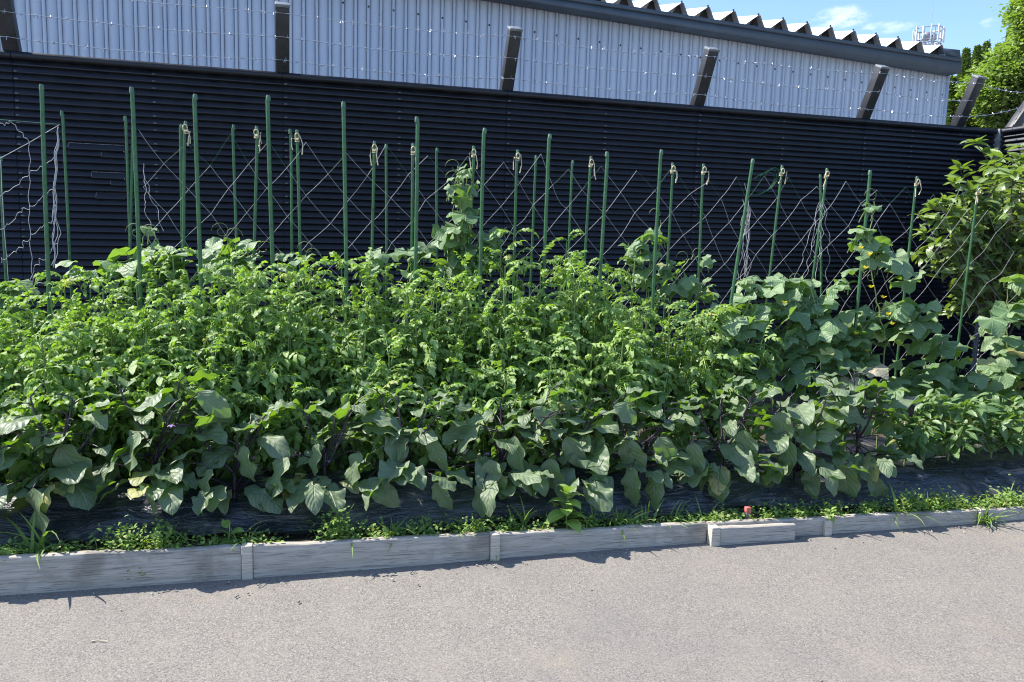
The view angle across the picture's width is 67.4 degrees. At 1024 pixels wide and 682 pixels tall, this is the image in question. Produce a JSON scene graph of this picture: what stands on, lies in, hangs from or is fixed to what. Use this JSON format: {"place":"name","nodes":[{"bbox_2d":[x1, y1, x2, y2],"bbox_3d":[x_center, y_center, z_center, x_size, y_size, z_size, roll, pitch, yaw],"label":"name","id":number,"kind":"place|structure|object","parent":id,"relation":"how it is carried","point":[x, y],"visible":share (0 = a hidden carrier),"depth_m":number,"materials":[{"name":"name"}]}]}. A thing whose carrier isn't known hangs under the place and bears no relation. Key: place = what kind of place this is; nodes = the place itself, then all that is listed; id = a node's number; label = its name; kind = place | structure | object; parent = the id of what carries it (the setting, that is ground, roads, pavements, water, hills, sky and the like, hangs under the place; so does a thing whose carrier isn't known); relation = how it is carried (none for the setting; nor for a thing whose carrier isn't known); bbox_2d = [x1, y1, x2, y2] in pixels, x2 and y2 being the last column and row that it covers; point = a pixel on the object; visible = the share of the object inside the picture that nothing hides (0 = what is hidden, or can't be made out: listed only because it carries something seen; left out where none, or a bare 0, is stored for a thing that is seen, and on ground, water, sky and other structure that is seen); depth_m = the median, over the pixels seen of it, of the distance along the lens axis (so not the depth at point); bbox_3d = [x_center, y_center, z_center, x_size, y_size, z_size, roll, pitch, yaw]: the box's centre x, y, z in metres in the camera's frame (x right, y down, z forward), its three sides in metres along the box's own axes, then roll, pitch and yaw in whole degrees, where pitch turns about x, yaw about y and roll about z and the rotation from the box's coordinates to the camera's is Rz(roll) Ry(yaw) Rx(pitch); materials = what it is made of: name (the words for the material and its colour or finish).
{"place":"outdoors","nodes":[
{"label":"outdoors","id":0,"kind":"place"},
{"bbox_2d":[0,0,962,175],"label":"metal warehouse","id":1,"kind":"structure","parent":0,"point":[649,28],"depth_m":11.59,"materials":[{"name":"metal"}]},
{"bbox_2d":[0,520,1023,681],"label":"road","id":2,"kind":"structure","parent":0,"point":[937,604],"depth_m":2.67,"materials":[{"name":"asphalt"}]},
{"bbox_2d":[0,544,241,595],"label":"edging board","id":3,"kind":"object","parent":2,"relation":"on","point":[67,571],"visible":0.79,"depth_m":2.81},
{"bbox_2d":[253,532,489,577],"bbox_3d":[-0.545,0.855,3.068,0.926,0.154,0.035,0,8,-14],"label":"edging board","id":4,"kind":"object","parent":2,"relation":"on","point":[272,559],"visible":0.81,"depth_m":3.04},
{"bbox_2d":[498,521,706,558],"bbox_3d":[0.403,0.861,3.313,0.946,0.137,0.035,0,8,-14],"label":"edging board","id":5,"kind":"object","parent":2,"relation":"on","point":[522,543],"visible":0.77,"depth_m":3.29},
{"bbox_2d":[719,522,795,544],"bbox_3d":[1.096,0.877,3.451,0.376,0.112,0.035,0,8,-14],"label":"edging board","id":6,"kind":"object","parent":2,"relation":"on","point":[744,534],"visible":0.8,"depth_m":3.43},
{"bbox_2d":[706,508,977,539],"bbox_3d":[1.580,0.867,3.618,1.459,0.119,0.035,0,8,-14],"label":"edging board","id":7,"kind":"object","parent":2,"relation":"on","point":[813,525],"visible":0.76,"depth_m":3.63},
{"bbox_2d":[982,506,1023,521],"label":"edging board","id":8,"kind":"object","parent":2,"relation":"on","point":[1011,513],"visible":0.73,"depth_m":3.83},
{"bbox_2d":[1,390,1023,554],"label":"soil","id":9,"kind":"structure","parent":0,"point":[301,537],"depth_m":3.35,"materials":[{"name":"soil"}]},
{"bbox_2d":[0,511,74,567],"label":"grass tuft","id":10,"kind":"object","parent":9,"relation":"on","point":[39,544],"visible":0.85,"depth_m":2.82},
{"bbox_2d":[60,110,74,347],"bbox_3d":[-2.530,-0.372,4.402,0.037,1.842,0.021,2,7,0],"label":"garden stake","id":11,"kind":"object","parent":9,"relation":"on","point":[62,115],"visible":0.55,"depth_m":4.34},
{"bbox_2d":[0,119,60,283],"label":"loose net","id":12,"kind":"object","parent":11,"relation":"hanging from","point":[54,205],"visible":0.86,"depth_m":4.14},
{"bbox_2d":[55,223,192,344],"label":"cucumber vine","id":13,"kind":"object","parent":9,"relation":"on","point":[115,254],"visible":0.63,"depth_m":3.94,"materials":[{"name":"green plant"}]},
{"bbox_2d":[124,116,133,330],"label":"garden stake","id":14,"kind":"object","parent":9,"relation":"on","point":[127,162],"visible":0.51,"depth_m":4.40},
{"bbox_2d":[128,127,132,318],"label":"garden stake","id":15,"kind":"object","parent":9,"relation":"on","point":[131,205],"visible":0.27,"depth_m":4.42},
{"bbox_2d":[182,121,190,317],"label":"garden stake","id":16,"kind":"object","parent":9,"relation":"on","point":[185,131],"visible":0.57,"depth_m":4.07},
{"bbox_2d":[139,131,1015,410],"bbox_3d":[0.830,-0.294,4.819,5.789,1.658,0.102,0,8,-14],"label":"climbing net","id":17,"kind":"object","parent":16,"relation":"attached to","point":[747,225],"visible":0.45,"depth_m":4.86,"materials":[{"name":"plastic"}]},
{"bbox_2d":[193,223,269,292],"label":"cucumber vine","id":18,"kind":"object","parent":9,"relation":"on","point":[215,248],"visible":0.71,"depth_m":4.06,"materials":[{"name":"green plant"}]},
{"bbox_2d":[231,125,238,272],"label":"garden stake","id":19,"kind":"object","parent":9,"relation":"on","point":[234,178],"visible":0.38,"depth_m":4.55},
{"bbox_2d":[241,542,252,579],"bbox_3d":[-1.015,0.879,2.948,0.040,0.209,0.045,0,8,-14],"label":"edging peg","id":20,"kind":"object","parent":9,"relation":"on","point":[247,559],"visible":0.54,"depth_m":2.92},
{"bbox_2d":[252,126,261,337],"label":"garden stake","id":21,"kind":"object","parent":9,"relation":"on","point":[258,144],"visible":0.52,"depth_m":4.16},
{"bbox_2d":[289,129,293,339],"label":"garden stake","id":22,"kind":"object","parent":9,"relation":"on","point":[291,192],"visible":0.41,"depth_m":4.64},
{"bbox_2d":[291,130,302,305],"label":"garden stake","id":23,"kind":"object","parent":9,"relation":"on","point":[298,193],"visible":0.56,"depth_m":4.22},
{"bbox_2d":[275,242,390,343],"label":"cucumber vine","id":24,"kind":"object","parent":9,"relation":"on","point":[379,259],"visible":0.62,"depth_m":4.20,"materials":[{"name":"green plant"}]},
{"bbox_2d":[370,141,377,299],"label":"garden stake","id":25,"kind":"object","parent":9,"relation":"on","point":[374,147],"visible":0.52,"depth_m":4.32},
{"bbox_2d":[385,144,387,321],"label":"garden stake","id":26,"kind":"object","parent":9,"relation":"on","point":[386,202],"visible":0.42,"depth_m":4.79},
{"bbox_2d":[410,143,414,319],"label":"garden stake","id":27,"kind":"object","parent":9,"relation":"on","point":[412,191],"visible":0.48,"depth_m":4.38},
{"bbox_2d":[389,159,509,320],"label":"cucumber vine","id":28,"kind":"object","parent":9,"relation":"on","point":[450,238],"visible":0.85,"depth_m":4.33,"materials":[{"name":"green plant"}]},
{"bbox_2d":[0,435,1023,549],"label":"mulch film","id":29,"kind":"object","parent":9,"relation":"on","point":[968,473],"visible":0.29,"depth_m":3.44,"materials":[{"name":"plastic"}]},
{"bbox_2d":[0,279,40,324],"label":"cucumber vine","id":30,"kind":"object","parent":29,"relation":"on","point":[27,283],"visible":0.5,"depth_m":3.81,"materials":[{"name":"green plant"}]},
{"bbox_2d":[0,278,54,387],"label":"tomato plant","id":31,"kind":"object","parent":29,"relation":"on","point":[15,329],"visible":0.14,"depth_m":3.64,"materials":[{"name":"green plant"}]},
{"bbox_2d":[0,298,77,439],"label":"tomato plant","id":32,"kind":"object","parent":29,"relation":"on","point":[3,362],"visible":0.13,"depth_m":3.47,"materials":[{"name":"green plant"}]},
{"bbox_2d":[0,415,81,508],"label":"eggplant","id":33,"kind":"object","parent":29,"relation":"on","point":[9,457],"visible":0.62,"depth_m":2.94,"materials":[{"name":"green plant"}]},
{"bbox_2d":[39,84,52,346],"bbox_3d":[-2.192,-0.260,3.641,0.029,1.852,0.022,-3,9,-33],"label":"garden stake","id":34,"kind":"object","parent":29,"relation":"on","point":[44,179],"visible":0.6,"depth_m":3.58,"materials":[{"name":"plastic"}]},
{"bbox_2d":[0,345,128,486],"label":"tomato plant","id":35,"kind":"object","parent":29,"relation":"on","point":[31,469],"visible":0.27,"depth_m":3.25,"materials":[{"name":"green plant"}]},
{"bbox_2d":[0,266,141,423],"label":"tomato plant","id":36,"kind":"object","parent":29,"relation":"on","point":[61,283],"visible":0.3,"depth_m":3.61,"materials":[{"name":"green plant"}]},
{"bbox_2d":[0,380,144,543],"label":"eggplant","id":37,"kind":"object","parent":29,"relation":"on","point":[76,483],"visible":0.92,"depth_m":2.98,"materials":[{"name":"green plant"}]},
{"bbox_2d":[3,307,190,476],"bbox_3d":[-1.904,0.250,3.476,0.745,0.817,0.781,-3,9,-32],"label":"tomato plant","id":38,"kind":"object","parent":29,"relation":"on","point":[31,386],"visible":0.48,"depth_m":3.32,"materials":[{"name":"green plant"}]},
{"bbox_2d":[16,251,182,450],"bbox_3d":[-1.947,0.095,3.667,0.848,1.044,0.791,7,9,34],"label":"tomato plant","id":39,"kind":"object","parent":29,"relation":"on","point":[88,356],"visible":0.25,"depth_m":3.58,"materials":[{"name":"green plant"}]},
{"bbox_2d":[129,87,142,317],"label":"garden stake","id":40,"kind":"object","parent":29,"relation":"on","point":[136,183],"visible":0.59,"depth_m":3.68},
{"bbox_2d":[49,319,254,479],"bbox_3d":[-1.600,0.293,3.558,0.759,0.765,0.746,2,7,0],"label":"tomato plant","id":41,"kind":"object","parent":29,"relation":"on","point":[101,460],"visible":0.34,"depth_m":3.38,"materials":[{"name":"green plant"}]},
{"bbox_2d":[83,369,233,515],"bbox_3d":[-1.467,0.398,3.100,0.640,0.542,0.572,2,7,0],"label":"eggplant","id":42,"kind":"object","parent":29,"relation":"on","point":[165,488],"visible":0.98,"depth_m":3.07,"materials":[{"name":"green plant"}]},
{"bbox_2d":[89,251,240,468],"bbox_3d":[-1.641,0.100,3.717,0.652,1.055,0.927,2,7,0],"label":"tomato plant","id":43,"kind":"object","parent":29,"relation":"on","point":[160,317],"visible":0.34,"depth_m":3.69,"materials":[{"name":"green plant"}]},
{"bbox_2d":[192,94,203,358],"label":"garden stake","id":44,"kind":"object","parent":29,"relation":"on","point":[197,180],"visible":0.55,"depth_m":3.74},
{"bbox_2d":[92,285,305,480],"bbox_3d":[-1.405,0.215,3.536,0.780,0.934,0.849,6,9,33],"label":"tomato plant","id":45,"kind":"object","parent":29,"relation":"on","point":[177,351],"visible":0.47,"depth_m":3.48,"materials":[{"name":"green plant"}]},
{"bbox_2d":[150,244,309,436],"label":"tomato plant","id":46,"kind":"object","parent":29,"relation":"on","point":[264,297],"visible":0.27,"depth_m":3.76,"materials":[{"name":"green plant"}]},
{"bbox_2d":[168,399,303,515],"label":"eggplant","id":47,"kind":"object","parent":29,"relation":"on","point":[259,498],"visible":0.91,"depth_m":3.13,"materials":[{"name":"green plant"}]},
{"bbox_2d":[176,316,344,477],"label":"tomato plant","id":48,"kind":"object","parent":29,"relation":"on","point":[264,460],"visible":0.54,"depth_m":3.48,"materials":[{"name":"green plant"}]},
{"bbox_2d":[195,247,342,431],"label":"tomato plant","id":49,"kind":"object","parent":29,"relation":"on","point":[254,311],"visible":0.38,"depth_m":3.70,"materials":[{"name":"green plant"}]},
{"bbox_2d":[265,95,275,329],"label":"garden stake","id":50,"kind":"object","parent":29,"relation":"on","point":[269,167],"visible":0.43,"depth_m":3.82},
{"bbox_2d":[234,295,406,470],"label":"tomato plant","id":51,"kind":"object","parent":29,"relation":"on","point":[274,380],"visible":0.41,"depth_m":3.65,"materials":[{"name":"green plant"}]},
{"bbox_2d":[251,252,399,443],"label":"tomato plant","id":52,"kind":"object","parent":29,"relation":"on","point":[301,351],"visible":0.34,"depth_m":3.91,"materials":[{"name":"green plant"}]},
{"bbox_2d":[265,390,404,514],"bbox_3d":[-0.758,0.452,3.272,0.580,0.434,0.574,2,7,0],"label":"eggplant","id":53,"kind":"object","parent":29,"relation":"on","point":[316,491],"visible":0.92,"depth_m":3.21,"materials":[{"name":"green plant"}]},
{"bbox_2d":[341,101,348,442],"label":"garden stake","id":54,"kind":"object","parent":29,"relation":"on","point":[344,155],"visible":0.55,"depth_m":3.92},
{"bbox_2d":[288,318,438,472],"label":"tomato plant","id":55,"kind":"object","parent":29,"relation":"on","point":[364,449],"visible":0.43,"depth_m":3.62,"materials":[{"name":"green plant"}]},
{"bbox_2d":[303,247,468,454],"bbox_3d":[-0.670,0.069,4.014,0.867,1.104,0.763,5,8,25],"label":"tomato plant","id":56,"kind":"object","parent":29,"relation":"on","point":[422,377],"visible":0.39,"depth_m":3.92,"materials":[{"name":"green plant"}]},
{"bbox_2d":[339,380,472,510],"bbox_3d":[-0.447,0.446,3.342,0.526,0.525,0.606,-2,8,-25],"label":"eggplant","id":57,"kind":"object","parent":29,"relation":"on","point":[397,467],"visible":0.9,"depth_m":3.29,"materials":[{"name":"green plant"}]},
{"bbox_2d":[412,117,419,454],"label":"garden stake","id":58,"kind":"object","parent":29,"relation":"on","point":[417,121],"visible":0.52,"depth_m":4.01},
{"bbox_2d":[350,318,492,471],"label":"tomato plant","id":59,"kind":"object","parent":29,"relation":"on","point":[422,458],"visible":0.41,"depth_m":3.75,"materials":[{"name":"green plant"}]},
{"bbox_2d":[370,270,518,458],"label":"tomato plant","id":60,"kind":"object","parent":29,"relation":"on","point":[446,352],"visible":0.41,"depth_m":3.98,"materials":[{"name":"green plant"}]},
{"bbox_2d":[477,128,486,358],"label":"garden stake","id":61,"kind":"object","parent":29,"relation":"on","point":[484,132],"visible":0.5,"depth_m":4.10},
{"bbox_2d":[397,245,579,459],"bbox_3d":[-0.080,0.062,4.203,0.961,1.157,0.733,4,8,15],"label":"tomato plant","id":62,"kind":"object","parent":29,"relation":"on","point":[463,285],"visible":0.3,"depth_m":4.08,"materials":[{"name":"green plant"}]},
{"bbox_2d":[427,302,552,470],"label":"tomato plant","id":63,"kind":"object","parent":29,"relation":"on","point":[480,443],"visible":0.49,"depth_m":3.83,"materials":[{"name":"green plant"}]},
{"bbox_2d":[430,380,585,517],"bbox_3d":[-0.026,0.469,3.496,0.588,0.549,0.592,6,9,31],"label":"eggplant","id":64,"kind":"object","parent":29,"relation":"on","point":[491,479],"visible":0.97,"depth_m":3.40,"materials":[{"name":"green plant"}]},
{"bbox_2d":[454,278,593,469],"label":"tomato plant","id":65,"kind":"object","parent":29,"relation":"on","point":[531,457],"visible":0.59,"depth_m":3.84,"materials":[{"name":"green plant"}]},
{"bbox_2d":[541,134,551,330],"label":"garden stake","id":66,"kind":"object","parent":29,"relation":"on","point":[549,138],"visible":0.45,"depth_m":4.18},
{"bbox_2d":[497,392,646,511],"bbox_3d":[0.224,0.494,3.513,0.631,0.455,0.601,8,10,41],"label":"eggplant","id":67,"kind":"object","parent":29,"relation":"on","point":[598,489],"visible":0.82,"depth_m":3.46,"materials":[{"name":"green plant"}]},
{"bbox_2d":[535,248,667,441],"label":"tomato plant","id":68,"kind":"object","parent":29,"relation":"on","point":[605,323],"visible":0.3,"depth_m":4.18,"materials":[{"name":"green plant"}]},
{"bbox_2d":[595,152,608,324],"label":"garden stake","id":69,"kind":"object","parent":29,"relation":"on","point":[603,218],"visible":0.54,"depth_m":4.28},
{"bbox_2d":[531,281,674,464],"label":"tomato plant","id":70,"kind":"object","parent":29,"relation":"on","point":[621,368],"visible":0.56,"depth_m":3.90,"materials":[{"name":"green plant"}]},
{"bbox_2d":[568,382,719,509],"bbox_3d":[0.665,0.477,3.683,0.624,0.553,0.586,8,10,42],"label":"eggplant","id":71,"kind":"object","parent":29,"relation":"on","point":[628,449],"visible":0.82,"depth_m":3.59,"materials":[{"name":"green plant"}]},
{"bbox_2d":[644,149,662,452],"bbox_3d":[0.811,-0.186,4.425,0.026,1.793,0.021,-3,9,-33],"label":"garden stake","id":72,"kind":"object","parent":29,"relation":"on","point":[656,233],"visible":0.53,"depth_m":4.37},
{"bbox_2d":[647,301,785,461],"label":"tomato plant","id":73,"kind":"object","parent":29,"relation":"on","point":[755,384],"visible":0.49,"depth_m":4.37,"materials":[{"name":"green plant"}]},
{"bbox_2d":[660,375,787,502],"bbox_3d":[1.012,0.458,3.765,0.614,0.570,0.565,2,7,0],"label":"eggplant","id":74,"kind":"object","parent":29,"relation":"on","point":[741,453],"visible":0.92,"depth_m":3.68,"materials":[{"name":"green plant"}]},
{"bbox_2d":[707,159,754,452],"bbox_3d":[1.292,-0.173,4.550,0.189,1.784,0.022,0,8,-15],"label":"garden stake","id":75,"kind":"object","parent":29,"relation":"on","point":[741,234],"visible":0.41,"depth_m":4.50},
{"bbox_2d":[689,272,862,446],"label":"cucumber vine","id":76,"kind":"object","parent":29,"relation":"on","point":[787,305],"visible":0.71,"depth_m":4.58,"materials":[{"name":"green plant"}]},
{"bbox_2d":[732,382,868,499],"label":"eggplant","id":77,"kind":"object","parent":29,"relation":"on","point":[809,434],"visible":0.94,"depth_m":3.75,"materials":[{"name":"green plant"}]},
{"bbox_2d":[783,268,911,451],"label":"cucumber vine","id":78,"kind":"object","parent":29,"relation":"on","point":[832,350],"visible":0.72,"depth_m":4.65,"materials":[{"name":"green plant"}]},
{"bbox_2d":[842,170,871,449],"bbox_3d":[2.138,-0.157,4.771,0.046,1.775,0.023,-1,8,-21],"label":"garden stake","id":79,"kind":"object","parent":29,"relation":"on","point":[863,240],"visible":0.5,"depth_m":4.74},
{"bbox_2d":[796,366,923,498],"bbox_3d":[1.794,0.460,3.973,0.584,0.619,0.654,2,7,0],"label":"eggplant","id":80,"kind":"object","parent":29,"relation":"on","point":[869,462],"visible":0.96,"depth_m":3.89,"materials":[{"name":"green plant"}]},
{"bbox_2d":[847,189,944,448],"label":"cucumber vine","id":81,"kind":"object","parent":29,"relation":"on","point":[906,311],"visible":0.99,"depth_m":4.76,"materials":[{"name":"green plant"}]},
{"bbox_2d":[872,389,958,464],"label":"pepper plant","id":82,"kind":"object","parent":29,"relation":"on","point":[915,435],"visible":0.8,"depth_m":4.17,"materials":[{"name":"green plant"}]},
{"bbox_2d":[913,384,1000,460],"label":"pepper plant","id":83,"kind":"object","parent":29,"relation":"on","point":[951,440],"visible":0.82,"depth_m":4.20,"materials":[{"name":"green plant"}]},
{"bbox_2d":[949,392,1023,458],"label":"pepper plant","id":84,"kind":"object","parent":29,"relation":"on","point":[1002,431],"visible":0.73,"depth_m":4.32,"materials":[{"name":"green plant"}]},
{"bbox_2d":[0,474,1023,561],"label":"ground cover","id":85,"kind":"object","parent":9,"relation":"on","point":[333,530],"visible":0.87,"depth_m":3.23,"materials":[{"name":"green plant"}]},
{"bbox_2d":[470,228,625,457],"bbox_3d":[0.203,0.000,4.271,0.854,1.259,0.814,2,7,0],"label":"tomato plant","id":86,"kind":"object","parent":9,"relation":"on","point":[574,318],"visible":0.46,"depth_m":4.10,"materials":[{"name":"green plant"}]},
{"bbox_2d":[546,484,588,532],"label":"broad leaved weed","id":87,"kind":"object","parent":9,"relation":"on","point":[555,515],"visible":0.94,"depth_m":3.29,"materials":[{"name":"green plant"}]},
{"bbox_2d":[617,208,719,430],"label":"cucumber vine","id":88,"kind":"object","parent":9,"relation":"on","point":[686,287],"visible":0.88,"depth_m":4.68,"materials":[{"name":"green plant"}]},
{"bbox_2d":[662,163,677,339],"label":"garden stake","id":89,"kind":"object","parent":9,"relation":"on","point":[672,170],"visible":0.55,"depth_m":4.78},
{"bbox_2d":[586,276,756,453],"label":"tomato plant","id":90,"kind":"object","parent":9,"relation":"on","point":[707,378],"visible":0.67,"depth_m":4.29,"materials":[{"name":"green plant"}]},
{"bbox_2d":[690,164,708,439],"bbox_3d":[1.183,-0.225,4.906,0.049,1.776,0.038,2,7,0],"label":"garden stake","id":91,"kind":"object","parent":9,"relation":"on","point":[701,213],"visible":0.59,"depth_m":4.84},
{"bbox_2d":[751,165,786,436],"bbox_3d":[1.679,-0.232,5.032,0.117,1.804,0.036,0,8,-14],"label":"garden stake","id":92,"kind":"object","parent":9,"relation":"on","point":[776,216],"visible":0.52,"depth_m":4.97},
{"bbox_2d":[856,274,1023,456],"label":"cucumber vine","id":93,"kind":"object","parent":9,"relation":"on","point":[1006,364],"visible":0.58,"depth_m":4.97,"materials":[{"name":"green plant"}]},
{"bbox_2d":[947,185,981,422],"bbox_3d":[3.188,-0.196,5.424,0.070,1.778,0.035,-1,8,-19],"label":"garden stake","id":94,"kind":"object","parent":9,"relation":"on","point":[977,193],"visible":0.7,"depth_m":5.38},
{"bbox_2d":[906,135,1023,380],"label":"glossy shrub","id":95,"kind":"object","parent":9,"relation":"on","point":[998,251],"visible":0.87,"depth_m":5.85,"materials":[{"name":"green plant"}]},
{"bbox_2d":[974,101,1023,398],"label":"side louvre fence","id":96,"kind":"object","parent":9,"relation":"on","point":[1012,132],"visible":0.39,"depth_m":7.29,"materials":[{"name":"metal"}]},
{"bbox_2d":[632,0,1010,75],"label":"sky","id":97,"kind":"structure","parent":0,"point":[968,23],"materials":[{"name":"blue"}]},
{"label":"ground","id":98,"kind":"structure","parent":0,"visible":0},
{"bbox_2d":[0,0,1000,393],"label":"black louvre fence","id":99,"kind":"object","parent":98,"relation":"on","point":[92,102],"visible":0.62,"depth_m":5.92,"materials":[{"name":"metal"}]},
{"bbox_2d":[0,36,961,117],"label":"barbed wire","id":100,"kind":"object","parent":99,"relation":"attached to","point":[480,77],"visible":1,"depth_m":5.77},
{"bbox_2d":[2,10,972,101],"bbox_3d":[-1.087,-2.105,5.491,11.191,0.162,0.046,-1,8,-17],"label":"barbed wire","id":101,"kind":"object","parent":99,"relation":"attached to","point":[215,32],"visible":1,"depth_m":5.66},
{"bbox_2d":[129,0,980,83],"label":"barbed wire","id":102,"kind":"object","parent":99,"relation":"attached to","point":[443,31],"visible":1,"depth_m":5.79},
{"bbox_2d":[912,3,945,44],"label":"telecom mast","id":103,"kind":"object","parent":98,"relation":"on","point":[926,37],"visible":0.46,"depth_m":123.73,"materials":[{"name":"metal"}]},
{"bbox_2d":[945,75,958,145],"bbox_3d":[8.999,-3.004,16.118,1.946,5.006,1.912,2,7,0],"label":"cypress tree","id":104,"kind":"object","parent":98,"relation":"on","point":[951,108],"visible":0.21,"depth_m":15.76,"materials":[{"name":"green plant"}]},
{"bbox_2d":[956,47,981,127],"bbox_3d":[9.609,-3.421,16.726,2.303,5.716,2.234,8,10,40],"label":"cypress tree","id":105,"kind":"object","parent":98,"relation":"on","point":[966,56],"visible":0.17,"depth_m":16.27,"materials":[{"name":"green plant"}]},
{"bbox_2d":[949,37,1023,134],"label":"broadleaf tree","id":106,"kind":"object","parent":98,"relation":"on","point":[1000,72],"visible":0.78,"depth_m":14.57,"materials":[{"name":"green plant"}]},
{"bbox_2d":[989,0,1023,125],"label":"broadleaf tree","id":107,"kind":"object","parent":98,"relation":"on","point":[1013,17],"visible":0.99,"depth_m":13.93,"materials":[{"name":"green plant"}]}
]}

